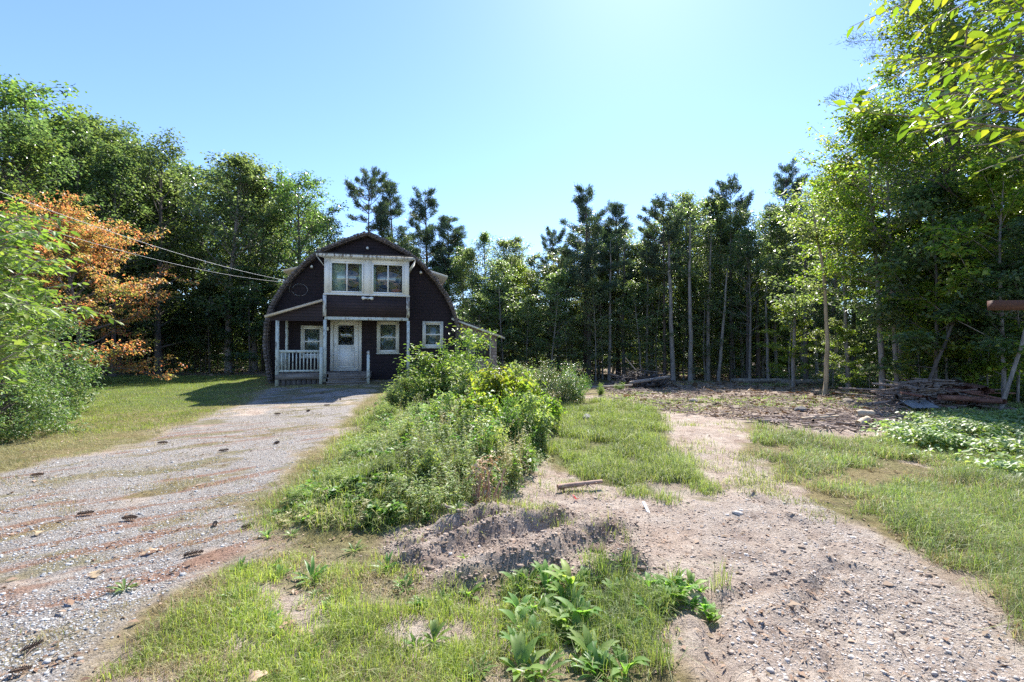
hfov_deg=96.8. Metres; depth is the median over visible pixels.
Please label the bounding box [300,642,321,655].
broadleaf weed
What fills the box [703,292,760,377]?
young tree
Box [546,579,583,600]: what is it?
broadleaf weed
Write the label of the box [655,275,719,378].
young tree
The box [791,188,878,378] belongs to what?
tree
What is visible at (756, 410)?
clearing litter
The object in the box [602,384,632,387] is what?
fallen log
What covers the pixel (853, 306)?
sapling
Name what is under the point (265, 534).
broadleaf weed
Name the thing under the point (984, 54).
overhanging tree
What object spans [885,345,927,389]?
sapling
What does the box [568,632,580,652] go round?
broadleaf weed
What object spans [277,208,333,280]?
tree
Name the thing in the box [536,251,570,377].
tree
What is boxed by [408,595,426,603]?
broadleaf weed
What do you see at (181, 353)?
young tree
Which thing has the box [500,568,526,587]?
broadleaf weed
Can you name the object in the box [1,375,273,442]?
lawn grass
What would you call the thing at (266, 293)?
sapling
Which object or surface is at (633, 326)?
tree
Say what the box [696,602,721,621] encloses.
broadleaf weed
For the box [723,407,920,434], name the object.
stick litter
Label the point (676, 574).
broadleaf weed
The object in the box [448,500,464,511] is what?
broadleaf weed
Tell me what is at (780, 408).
clearing twigs
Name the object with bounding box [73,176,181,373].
tree
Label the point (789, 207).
tree
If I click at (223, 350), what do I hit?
tree
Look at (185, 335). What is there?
sapling
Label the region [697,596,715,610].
broadleaf weed
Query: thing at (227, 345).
young tree
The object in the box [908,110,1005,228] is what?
tree
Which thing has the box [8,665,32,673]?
pine cone
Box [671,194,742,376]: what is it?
tree
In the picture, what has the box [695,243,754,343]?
tree
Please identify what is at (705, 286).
young tree
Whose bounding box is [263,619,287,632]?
broadleaf weed
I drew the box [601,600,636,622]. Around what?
broadleaf weed
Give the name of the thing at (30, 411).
shrub
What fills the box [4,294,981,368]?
woods
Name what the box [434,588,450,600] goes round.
broadleaf weed
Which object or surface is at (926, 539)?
verge grass
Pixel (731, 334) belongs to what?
tree
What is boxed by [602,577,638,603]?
broadleaf weed
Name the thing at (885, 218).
tree
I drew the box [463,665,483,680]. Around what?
broadleaf weed
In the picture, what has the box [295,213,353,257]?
maple tree
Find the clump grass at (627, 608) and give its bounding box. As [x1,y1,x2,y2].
[492,526,740,681]
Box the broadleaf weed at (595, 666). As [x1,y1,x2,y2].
[588,655,621,677]
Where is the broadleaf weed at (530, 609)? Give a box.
[518,604,536,615]
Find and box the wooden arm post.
[987,300,1023,309]
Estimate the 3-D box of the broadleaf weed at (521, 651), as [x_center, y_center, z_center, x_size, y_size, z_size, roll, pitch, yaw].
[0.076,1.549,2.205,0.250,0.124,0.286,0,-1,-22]
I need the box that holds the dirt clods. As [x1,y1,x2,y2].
[353,470,1017,660]
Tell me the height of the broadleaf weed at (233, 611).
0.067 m
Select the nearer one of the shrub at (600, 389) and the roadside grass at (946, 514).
the roadside grass at (946, 514)
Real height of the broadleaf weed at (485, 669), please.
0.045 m
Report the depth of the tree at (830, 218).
30.99 m
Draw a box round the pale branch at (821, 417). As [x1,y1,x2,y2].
[799,415,838,419]
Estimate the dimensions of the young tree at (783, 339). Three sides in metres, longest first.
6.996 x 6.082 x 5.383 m
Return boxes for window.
[301,326,322,357]
[330,261,362,292]
[372,263,403,293]
[376,321,399,353]
[422,321,442,347]
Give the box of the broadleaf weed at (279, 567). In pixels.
[272,564,293,577]
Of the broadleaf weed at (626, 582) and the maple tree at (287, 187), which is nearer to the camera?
the broadleaf weed at (626, 582)
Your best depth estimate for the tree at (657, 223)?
27.45 m
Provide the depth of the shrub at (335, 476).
4.63 m
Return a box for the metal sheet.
[900,399,938,408]
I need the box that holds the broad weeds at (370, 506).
[273,361,552,527]
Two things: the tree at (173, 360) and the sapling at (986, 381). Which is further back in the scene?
the tree at (173, 360)
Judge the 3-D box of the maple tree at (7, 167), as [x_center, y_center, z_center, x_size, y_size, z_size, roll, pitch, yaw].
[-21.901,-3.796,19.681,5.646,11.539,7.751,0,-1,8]
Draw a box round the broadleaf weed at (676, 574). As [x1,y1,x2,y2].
[655,567,691,585]
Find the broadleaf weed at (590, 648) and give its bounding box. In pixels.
[564,640,609,668]
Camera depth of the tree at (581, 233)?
36.11 m
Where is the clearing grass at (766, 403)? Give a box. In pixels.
[599,380,918,413]
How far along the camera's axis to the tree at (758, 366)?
25.39 m
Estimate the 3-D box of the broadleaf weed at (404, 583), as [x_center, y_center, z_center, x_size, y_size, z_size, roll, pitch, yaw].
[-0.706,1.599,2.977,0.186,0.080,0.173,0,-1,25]
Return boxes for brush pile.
[835,378,1017,411]
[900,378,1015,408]
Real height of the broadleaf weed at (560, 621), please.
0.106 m
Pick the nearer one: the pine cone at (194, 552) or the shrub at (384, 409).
the pine cone at (194, 552)
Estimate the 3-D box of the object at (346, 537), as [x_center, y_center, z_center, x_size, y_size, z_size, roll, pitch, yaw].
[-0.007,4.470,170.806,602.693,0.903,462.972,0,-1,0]
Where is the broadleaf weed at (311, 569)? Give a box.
[292,555,329,583]
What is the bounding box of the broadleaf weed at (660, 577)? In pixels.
[646,573,681,585]
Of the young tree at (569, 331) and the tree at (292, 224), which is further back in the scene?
the tree at (292, 224)
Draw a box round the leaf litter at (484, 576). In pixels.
[0,426,1023,681]
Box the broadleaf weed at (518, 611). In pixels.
[498,606,527,628]
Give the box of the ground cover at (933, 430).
[859,407,1023,477]
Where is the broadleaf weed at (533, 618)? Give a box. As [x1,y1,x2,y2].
[523,614,560,646]
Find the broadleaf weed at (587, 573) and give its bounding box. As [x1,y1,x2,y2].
[581,565,603,588]
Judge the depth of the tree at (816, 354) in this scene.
25.11 m
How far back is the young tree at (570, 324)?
26.52 m
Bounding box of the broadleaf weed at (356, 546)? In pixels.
[341,539,365,552]
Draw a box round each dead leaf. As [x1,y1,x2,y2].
[89,568,102,577]
[140,547,156,553]
[243,669,267,681]
[279,619,296,635]
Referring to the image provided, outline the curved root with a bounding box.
[441,503,469,508]
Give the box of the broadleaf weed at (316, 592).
[308,588,324,596]
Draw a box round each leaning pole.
[928,321,954,378]
[998,329,1023,409]
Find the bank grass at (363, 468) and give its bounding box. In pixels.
[231,396,568,534]
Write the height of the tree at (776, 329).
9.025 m
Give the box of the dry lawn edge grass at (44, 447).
[0,380,446,551]
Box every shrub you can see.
[0,295,113,426]
[0,321,93,444]
[281,484,314,503]
[322,466,354,484]
[348,442,363,453]
[364,421,379,433]
[367,452,398,471]
[374,398,398,419]
[377,381,416,407]
[381,365,435,401]
[385,420,404,431]
[393,323,500,402]
[394,419,416,443]
[397,442,428,458]
[406,399,440,416]
[409,443,443,481]
[426,403,439,425]
[431,421,455,450]
[432,389,467,424]
[437,325,484,382]
[445,360,492,402]
[451,407,478,443]
[451,447,486,478]
[453,385,503,428]
[456,357,493,386]
[466,359,525,413]
[471,430,496,465]
[473,413,509,461]
[490,387,524,442]
[494,368,547,418]
[502,360,542,393]
[502,453,523,487]
[509,390,555,445]
[515,432,539,467]
[517,357,558,397]
[536,361,592,402]
[536,390,567,431]
[561,365,592,401]
[596,384,604,394]
[613,382,624,390]
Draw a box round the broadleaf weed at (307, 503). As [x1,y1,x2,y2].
[299,499,318,507]
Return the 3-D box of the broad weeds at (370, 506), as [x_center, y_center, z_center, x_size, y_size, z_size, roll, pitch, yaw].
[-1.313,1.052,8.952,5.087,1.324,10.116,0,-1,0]
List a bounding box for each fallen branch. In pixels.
[557,479,602,489]
[629,375,669,383]
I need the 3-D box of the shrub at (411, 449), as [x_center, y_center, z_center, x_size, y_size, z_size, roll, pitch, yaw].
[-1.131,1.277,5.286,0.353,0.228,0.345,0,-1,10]
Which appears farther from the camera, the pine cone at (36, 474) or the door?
the door
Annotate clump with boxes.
[467,449,505,504]
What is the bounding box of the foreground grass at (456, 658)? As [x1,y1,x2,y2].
[90,545,685,681]
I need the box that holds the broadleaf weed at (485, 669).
[463,650,497,676]
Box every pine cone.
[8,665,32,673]
[19,639,43,651]
[30,473,43,475]
[77,510,94,514]
[121,515,137,519]
[183,549,203,555]
[241,522,254,527]
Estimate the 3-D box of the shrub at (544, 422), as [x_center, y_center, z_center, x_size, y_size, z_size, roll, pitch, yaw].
[0.331,1.168,6.913,0.764,0.908,0.794,0,-1,1]
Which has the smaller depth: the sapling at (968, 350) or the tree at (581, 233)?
the sapling at (968, 350)
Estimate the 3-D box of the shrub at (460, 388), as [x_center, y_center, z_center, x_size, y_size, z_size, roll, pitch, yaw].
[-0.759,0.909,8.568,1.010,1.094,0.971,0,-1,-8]
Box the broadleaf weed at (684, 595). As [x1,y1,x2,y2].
[656,584,690,601]
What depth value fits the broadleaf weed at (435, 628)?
2.44 m
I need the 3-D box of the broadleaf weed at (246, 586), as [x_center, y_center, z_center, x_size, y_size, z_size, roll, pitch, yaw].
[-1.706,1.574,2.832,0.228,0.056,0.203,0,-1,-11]
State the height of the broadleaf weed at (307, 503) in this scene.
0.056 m
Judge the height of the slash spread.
0.336 m
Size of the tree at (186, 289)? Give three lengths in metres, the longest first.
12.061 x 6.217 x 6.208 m
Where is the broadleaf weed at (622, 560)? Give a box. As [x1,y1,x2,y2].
[607,550,634,567]
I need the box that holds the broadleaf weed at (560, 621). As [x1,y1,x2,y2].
[548,608,582,632]
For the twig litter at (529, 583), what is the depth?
2.82 m
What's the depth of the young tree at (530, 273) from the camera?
27.13 m
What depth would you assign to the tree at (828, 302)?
29.91 m
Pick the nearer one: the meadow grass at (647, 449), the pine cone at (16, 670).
the pine cone at (16, 670)
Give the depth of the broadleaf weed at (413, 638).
2.40 m
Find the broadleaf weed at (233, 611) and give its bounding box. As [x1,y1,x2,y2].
[224,605,246,619]
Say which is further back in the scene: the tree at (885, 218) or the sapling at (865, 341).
the tree at (885, 218)
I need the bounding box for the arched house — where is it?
[262,231,504,385]
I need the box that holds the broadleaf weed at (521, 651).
[499,631,552,681]
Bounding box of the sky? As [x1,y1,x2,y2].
[0,0,1023,345]
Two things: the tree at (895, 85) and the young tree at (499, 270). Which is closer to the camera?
the tree at (895, 85)
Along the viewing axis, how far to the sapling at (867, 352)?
16.80 m
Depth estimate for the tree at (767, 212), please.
26.67 m
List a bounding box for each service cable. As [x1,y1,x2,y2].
[0,192,286,280]
[16,220,288,282]
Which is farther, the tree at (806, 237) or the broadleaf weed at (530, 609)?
the tree at (806, 237)
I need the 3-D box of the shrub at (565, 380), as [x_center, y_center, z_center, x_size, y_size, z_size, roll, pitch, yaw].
[1.445,1.193,12.783,1.573,1.369,1.554,1,-1,-38]
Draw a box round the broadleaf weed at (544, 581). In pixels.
[529,569,559,595]
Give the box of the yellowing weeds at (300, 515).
[270,368,560,529]
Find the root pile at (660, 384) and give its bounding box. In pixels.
[608,357,677,388]
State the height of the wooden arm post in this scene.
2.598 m
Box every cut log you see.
[854,409,874,416]
[855,416,870,426]
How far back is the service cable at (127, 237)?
11.35 m
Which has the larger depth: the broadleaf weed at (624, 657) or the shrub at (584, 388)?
the shrub at (584, 388)
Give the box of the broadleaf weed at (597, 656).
[572,641,626,681]
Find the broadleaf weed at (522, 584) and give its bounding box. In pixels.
[512,576,538,595]
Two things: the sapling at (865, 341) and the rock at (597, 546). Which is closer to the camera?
the rock at (597, 546)
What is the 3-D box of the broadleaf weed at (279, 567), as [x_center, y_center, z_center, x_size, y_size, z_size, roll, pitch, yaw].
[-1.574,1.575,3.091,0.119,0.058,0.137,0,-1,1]
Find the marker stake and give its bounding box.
[642,501,649,512]
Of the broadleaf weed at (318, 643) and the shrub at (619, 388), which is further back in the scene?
the shrub at (619, 388)
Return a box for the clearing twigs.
[584,380,939,418]
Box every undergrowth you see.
[32,357,1023,400]
[832,368,1023,401]
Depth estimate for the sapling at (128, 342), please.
28.10 m
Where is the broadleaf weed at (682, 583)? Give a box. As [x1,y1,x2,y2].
[660,577,699,593]
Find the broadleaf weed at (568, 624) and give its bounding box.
[560,613,580,640]
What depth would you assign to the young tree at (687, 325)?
27.85 m
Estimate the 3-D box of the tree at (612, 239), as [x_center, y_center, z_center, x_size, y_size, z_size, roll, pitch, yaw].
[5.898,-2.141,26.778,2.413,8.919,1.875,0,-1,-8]
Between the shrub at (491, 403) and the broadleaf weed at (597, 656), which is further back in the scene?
the shrub at (491, 403)
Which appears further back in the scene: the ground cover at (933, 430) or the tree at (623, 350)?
the tree at (623, 350)
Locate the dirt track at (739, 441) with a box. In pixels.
[383,406,1023,681]
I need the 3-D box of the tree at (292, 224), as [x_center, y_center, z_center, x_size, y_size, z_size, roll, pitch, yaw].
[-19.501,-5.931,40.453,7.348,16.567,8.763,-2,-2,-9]
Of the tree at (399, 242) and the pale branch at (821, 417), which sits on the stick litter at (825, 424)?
the pale branch at (821, 417)
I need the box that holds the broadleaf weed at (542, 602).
[519,593,556,618]
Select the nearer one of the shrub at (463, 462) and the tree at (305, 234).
the shrub at (463, 462)
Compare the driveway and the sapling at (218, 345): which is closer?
the driveway
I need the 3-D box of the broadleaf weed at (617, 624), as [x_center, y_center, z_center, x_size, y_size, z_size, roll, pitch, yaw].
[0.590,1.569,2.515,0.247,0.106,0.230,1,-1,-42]
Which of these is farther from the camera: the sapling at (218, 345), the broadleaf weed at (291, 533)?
the sapling at (218, 345)
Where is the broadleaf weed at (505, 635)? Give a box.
[499,625,535,650]
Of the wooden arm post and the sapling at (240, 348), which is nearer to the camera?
the wooden arm post
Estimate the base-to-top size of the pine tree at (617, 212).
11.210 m
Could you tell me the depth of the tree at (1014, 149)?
27.38 m
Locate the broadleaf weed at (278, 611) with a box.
[262,609,284,616]
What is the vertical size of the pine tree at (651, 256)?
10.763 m
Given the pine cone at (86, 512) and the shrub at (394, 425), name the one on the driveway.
the pine cone at (86, 512)
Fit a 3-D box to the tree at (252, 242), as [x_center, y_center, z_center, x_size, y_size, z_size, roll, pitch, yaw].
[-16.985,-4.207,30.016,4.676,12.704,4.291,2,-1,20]
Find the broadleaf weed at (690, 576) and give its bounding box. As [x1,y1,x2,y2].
[683,569,708,585]
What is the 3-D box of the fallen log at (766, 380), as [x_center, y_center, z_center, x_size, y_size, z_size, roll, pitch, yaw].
[12.546,2.014,23.046,2.695,0.276,0.276,0,-1,15]
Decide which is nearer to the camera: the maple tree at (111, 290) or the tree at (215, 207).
the maple tree at (111, 290)
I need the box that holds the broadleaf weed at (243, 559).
[228,555,253,573]
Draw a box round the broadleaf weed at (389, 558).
[371,551,394,571]
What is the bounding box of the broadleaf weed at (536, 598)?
[533,593,556,606]
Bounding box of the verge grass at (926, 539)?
[640,400,1023,647]
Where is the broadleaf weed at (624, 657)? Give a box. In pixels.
[594,644,650,674]
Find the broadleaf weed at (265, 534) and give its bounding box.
[258,528,272,537]
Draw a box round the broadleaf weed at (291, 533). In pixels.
[283,528,298,535]
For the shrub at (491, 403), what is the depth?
6.79 m
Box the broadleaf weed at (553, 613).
[542,601,581,628]
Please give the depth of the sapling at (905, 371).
13.61 m
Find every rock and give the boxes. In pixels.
[588,544,606,553]
[794,406,807,411]
[841,398,854,401]
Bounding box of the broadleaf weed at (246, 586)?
[218,583,257,603]
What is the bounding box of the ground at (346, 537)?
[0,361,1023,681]
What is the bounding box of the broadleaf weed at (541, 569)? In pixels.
[530,559,566,582]
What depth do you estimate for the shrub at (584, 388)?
13.29 m
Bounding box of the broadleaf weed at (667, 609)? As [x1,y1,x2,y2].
[656,599,679,616]
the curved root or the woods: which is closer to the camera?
the curved root
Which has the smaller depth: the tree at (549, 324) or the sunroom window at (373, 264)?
the sunroom window at (373, 264)
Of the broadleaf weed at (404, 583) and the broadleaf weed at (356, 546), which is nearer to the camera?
the broadleaf weed at (404, 583)
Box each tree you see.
[0,65,133,320]
[0,81,189,371]
[0,109,126,352]
[0,114,94,328]
[0,189,198,385]
[1,108,150,368]
[1,121,100,370]
[17,117,137,375]
[24,112,196,373]
[25,155,116,362]
[57,142,179,376]
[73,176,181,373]
[74,249,204,364]
[83,127,230,373]
[96,153,174,365]
[98,156,228,370]
[109,165,188,370]
[111,167,208,370]
[128,156,275,369]
[142,163,224,368]
[142,192,231,371]
[163,301,207,371]
[165,149,293,372]
[171,279,238,372]
[178,282,224,371]
[182,152,302,371]
[189,165,319,369]
[202,159,259,360]
[203,174,286,348]
[203,265,277,372]
[205,161,348,333]
[207,203,259,363]
[209,187,297,358]
[211,296,259,371]
[213,184,282,331]
[248,179,329,310]
[253,291,275,350]
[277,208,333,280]
[285,208,331,267]
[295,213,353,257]
[343,166,391,231]
[371,177,418,249]
[388,234,420,257]
[402,243,423,260]
[405,186,460,286]
[428,214,473,310]
[429,266,448,289]
[440,246,481,324]
[448,247,496,326]
[457,292,503,363]
[458,272,498,327]
[459,231,512,344]
[471,257,532,369]
[475,273,512,358]
[475,285,523,370]
[479,236,527,372]
[492,234,540,368]
[502,263,554,374]
[502,293,544,373]
[512,268,553,370]
[519,262,581,365]
[521,253,547,365]
[522,283,562,363]
[523,268,589,372]
[535,226,569,361]
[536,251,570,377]
[540,279,597,373]
[542,182,634,376]
[544,247,594,375]
[545,299,587,374]
[546,260,583,365]
[559,223,601,320]
[568,213,602,379]
[568,277,629,376]
[572,275,624,380]
[578,271,620,378]
[580,242,608,373]
[582,276,645,368]
[591,199,649,374]
[592,227,633,379]
[603,285,642,371]
[607,230,637,375]
[609,278,671,371]
[611,276,649,370]
[612,220,639,369]
[612,235,630,372]
[612,292,666,364]
[615,263,693,376]
[619,220,684,375]
[622,235,667,372]
[633,238,666,372]
[636,192,687,375]
[637,299,688,370]
[639,250,667,372]
[646,209,686,381]
[650,203,704,376]
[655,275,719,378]
[658,189,726,378]
[661,229,703,373]
[667,277,735,380]
[670,199,716,380]
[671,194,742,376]
[673,265,704,376]
[675,202,713,366]
[681,196,761,376]
[692,210,722,380]
[692,295,738,378]
[694,290,735,366]
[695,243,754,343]
[698,206,786,377]
[701,246,760,380]
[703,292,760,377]
[704,173,755,376]
[710,211,745,380]
[713,222,782,378]
[722,271,780,366]
[726,243,772,378]
[726,307,755,368]
[735,255,791,375]
[735,272,817,375]
[736,204,815,378]
[737,242,776,378]
[739,211,815,377]
[744,246,795,377]
[751,291,788,371]
[753,156,811,374]
[755,195,841,377]
[757,275,835,387]
[765,158,922,390]
[772,216,850,378]
[777,185,855,395]
[778,207,834,378]
[778,241,819,371]
[780,92,1002,394]
[790,179,863,356]
[791,174,914,383]
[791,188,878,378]
[800,107,1019,389]
[802,0,1023,381]
[802,210,848,371]
[806,199,872,369]
[814,0,1023,395]
[822,9,1023,372]
[831,148,920,320]
[833,0,1023,181]
[853,0,1023,402]
[856,121,965,358]
[889,18,1023,375]
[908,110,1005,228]
[929,0,1023,296]
[1002,114,1023,207]
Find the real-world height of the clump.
0.601 m
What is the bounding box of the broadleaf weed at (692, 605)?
[678,596,700,613]
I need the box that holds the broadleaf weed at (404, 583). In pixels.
[392,575,413,593]
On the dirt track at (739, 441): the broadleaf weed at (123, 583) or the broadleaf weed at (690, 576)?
the broadleaf weed at (690, 576)
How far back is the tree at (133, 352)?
34.98 m
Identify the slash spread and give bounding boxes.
[604,385,723,394]
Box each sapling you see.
[0,197,123,383]
[61,300,99,357]
[116,328,152,370]
[132,287,197,371]
[164,333,193,367]
[170,279,224,371]
[186,286,241,368]
[200,287,260,370]
[231,284,276,370]
[466,282,524,364]
[499,317,530,365]
[517,315,549,368]
[574,310,607,373]
[574,328,613,372]
[592,306,656,362]
[628,327,661,365]
[657,324,685,371]
[674,311,714,375]
[685,300,739,376]
[714,310,778,370]
[745,282,811,376]
[751,283,818,369]
[753,297,824,385]
[754,273,826,363]
[760,335,802,368]
[806,316,863,386]
[808,320,837,370]
[818,325,871,391]
[829,198,1002,380]
[848,314,905,377]
[849,345,887,391]
[855,172,1023,378]
[859,280,923,371]
[869,247,1022,380]
[873,257,943,372]
[876,153,1023,405]
[876,173,1023,383]
[882,231,1013,379]
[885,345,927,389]
[886,340,944,379]
[887,279,1023,381]
[902,295,1016,380]
[904,274,1010,380]
[935,215,1023,359]
[944,245,1023,402]
[946,298,1023,391]
[974,215,1023,386]
[977,223,1023,391]
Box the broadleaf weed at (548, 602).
[541,597,569,624]
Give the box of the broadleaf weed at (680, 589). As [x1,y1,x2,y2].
[649,585,689,603]
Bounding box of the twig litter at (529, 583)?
[0,441,1022,681]
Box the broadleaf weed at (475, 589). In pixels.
[457,582,483,599]
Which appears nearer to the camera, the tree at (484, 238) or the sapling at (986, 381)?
the sapling at (986, 381)
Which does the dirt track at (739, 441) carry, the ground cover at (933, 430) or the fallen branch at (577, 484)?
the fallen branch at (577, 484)
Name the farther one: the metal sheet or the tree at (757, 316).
the tree at (757, 316)
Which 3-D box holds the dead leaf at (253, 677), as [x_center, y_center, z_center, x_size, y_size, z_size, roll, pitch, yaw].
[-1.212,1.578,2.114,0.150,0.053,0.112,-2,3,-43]
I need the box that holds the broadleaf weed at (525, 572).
[511,563,544,581]
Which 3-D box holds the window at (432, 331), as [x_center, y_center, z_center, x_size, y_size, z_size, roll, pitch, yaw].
[-3.400,-0.262,19.514,0.940,1.150,0.200,0,-1,-14]
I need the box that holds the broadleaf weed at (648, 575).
[630,571,662,588]
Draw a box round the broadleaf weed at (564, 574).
[543,558,589,586]
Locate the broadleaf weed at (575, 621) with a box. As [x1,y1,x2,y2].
[563,611,598,644]
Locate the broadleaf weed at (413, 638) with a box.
[402,633,426,644]
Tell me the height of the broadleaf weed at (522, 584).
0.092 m
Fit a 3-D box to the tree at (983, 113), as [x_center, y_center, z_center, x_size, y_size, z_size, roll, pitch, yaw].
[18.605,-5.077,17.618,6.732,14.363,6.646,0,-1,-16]
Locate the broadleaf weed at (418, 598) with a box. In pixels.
[412,596,429,608]
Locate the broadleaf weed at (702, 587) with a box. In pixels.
[687,581,709,592]
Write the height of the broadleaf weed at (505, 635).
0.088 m
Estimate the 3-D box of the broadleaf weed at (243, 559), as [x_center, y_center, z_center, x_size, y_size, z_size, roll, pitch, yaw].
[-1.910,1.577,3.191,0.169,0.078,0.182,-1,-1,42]
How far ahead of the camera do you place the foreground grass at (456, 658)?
2.43 m
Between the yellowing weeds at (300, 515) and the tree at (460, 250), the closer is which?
the yellowing weeds at (300, 515)
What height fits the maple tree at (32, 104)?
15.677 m
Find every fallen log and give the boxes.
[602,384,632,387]
[730,378,788,382]
[776,379,831,383]
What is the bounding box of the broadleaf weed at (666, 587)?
[643,586,678,609]
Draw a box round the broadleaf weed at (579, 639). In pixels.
[567,624,619,663]
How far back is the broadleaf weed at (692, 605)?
2.73 m
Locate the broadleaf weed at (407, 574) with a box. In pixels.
[393,572,410,583]
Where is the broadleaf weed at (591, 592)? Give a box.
[584,586,603,600]
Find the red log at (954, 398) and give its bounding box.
[937,395,989,401]
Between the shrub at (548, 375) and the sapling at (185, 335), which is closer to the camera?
the shrub at (548, 375)
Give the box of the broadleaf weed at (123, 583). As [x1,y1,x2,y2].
[107,578,140,591]
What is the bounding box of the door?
[330,320,361,370]
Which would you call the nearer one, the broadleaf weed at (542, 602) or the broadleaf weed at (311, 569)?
the broadleaf weed at (542, 602)
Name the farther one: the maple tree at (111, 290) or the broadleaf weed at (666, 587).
the maple tree at (111, 290)
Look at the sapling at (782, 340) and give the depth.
31.44 m
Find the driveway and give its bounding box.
[0,387,372,681]
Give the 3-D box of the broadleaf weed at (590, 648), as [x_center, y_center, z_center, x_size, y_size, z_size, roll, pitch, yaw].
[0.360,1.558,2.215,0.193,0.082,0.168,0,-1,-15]
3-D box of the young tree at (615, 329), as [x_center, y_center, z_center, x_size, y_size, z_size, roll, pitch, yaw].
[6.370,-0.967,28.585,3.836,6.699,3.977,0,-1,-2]
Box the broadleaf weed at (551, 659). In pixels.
[516,649,571,681]
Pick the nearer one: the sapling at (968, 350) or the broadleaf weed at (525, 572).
the broadleaf weed at (525, 572)
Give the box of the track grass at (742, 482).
[384,405,849,544]
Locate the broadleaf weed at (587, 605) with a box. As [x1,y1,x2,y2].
[552,595,603,619]
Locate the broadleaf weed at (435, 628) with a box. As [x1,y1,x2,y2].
[422,618,451,646]
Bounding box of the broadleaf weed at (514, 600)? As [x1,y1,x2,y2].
[502,592,537,610]
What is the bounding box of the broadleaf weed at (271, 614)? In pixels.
[267,611,284,624]
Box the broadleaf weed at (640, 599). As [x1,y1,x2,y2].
[633,593,671,614]
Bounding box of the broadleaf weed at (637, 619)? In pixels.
[612,615,643,637]
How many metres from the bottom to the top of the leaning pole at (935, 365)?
2.561 m
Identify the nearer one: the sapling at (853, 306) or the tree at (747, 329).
the sapling at (853, 306)
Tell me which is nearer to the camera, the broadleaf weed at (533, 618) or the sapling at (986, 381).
the broadleaf weed at (533, 618)
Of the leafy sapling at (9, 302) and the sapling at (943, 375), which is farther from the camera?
the sapling at (943, 375)
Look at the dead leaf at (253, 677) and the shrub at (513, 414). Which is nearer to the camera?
the dead leaf at (253, 677)
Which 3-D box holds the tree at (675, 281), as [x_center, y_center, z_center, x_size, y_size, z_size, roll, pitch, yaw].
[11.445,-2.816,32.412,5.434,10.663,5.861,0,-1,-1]
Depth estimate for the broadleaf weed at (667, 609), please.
2.68 m
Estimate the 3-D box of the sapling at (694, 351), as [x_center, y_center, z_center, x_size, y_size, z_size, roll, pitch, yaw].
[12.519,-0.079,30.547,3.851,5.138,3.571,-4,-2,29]
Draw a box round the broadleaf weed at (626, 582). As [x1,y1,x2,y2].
[606,578,638,608]
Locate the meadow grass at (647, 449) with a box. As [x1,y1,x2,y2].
[540,395,725,507]
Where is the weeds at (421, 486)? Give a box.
[271,361,555,524]
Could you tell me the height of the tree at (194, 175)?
14.767 m
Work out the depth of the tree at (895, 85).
16.05 m
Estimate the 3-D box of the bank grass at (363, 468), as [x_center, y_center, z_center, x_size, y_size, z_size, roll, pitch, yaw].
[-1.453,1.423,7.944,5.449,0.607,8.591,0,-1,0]
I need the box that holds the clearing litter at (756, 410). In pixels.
[56,370,1020,419]
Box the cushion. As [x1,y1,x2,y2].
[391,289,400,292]
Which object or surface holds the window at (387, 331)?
in the arched house
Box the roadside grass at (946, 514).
[813,470,1023,607]
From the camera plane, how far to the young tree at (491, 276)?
28.52 m
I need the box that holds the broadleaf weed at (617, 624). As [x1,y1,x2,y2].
[596,611,637,636]
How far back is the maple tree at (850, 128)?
14.80 m
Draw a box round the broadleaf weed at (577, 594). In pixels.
[550,584,593,612]
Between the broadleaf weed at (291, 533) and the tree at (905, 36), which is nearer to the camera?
the broadleaf weed at (291, 533)
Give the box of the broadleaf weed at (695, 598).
[683,595,703,608]

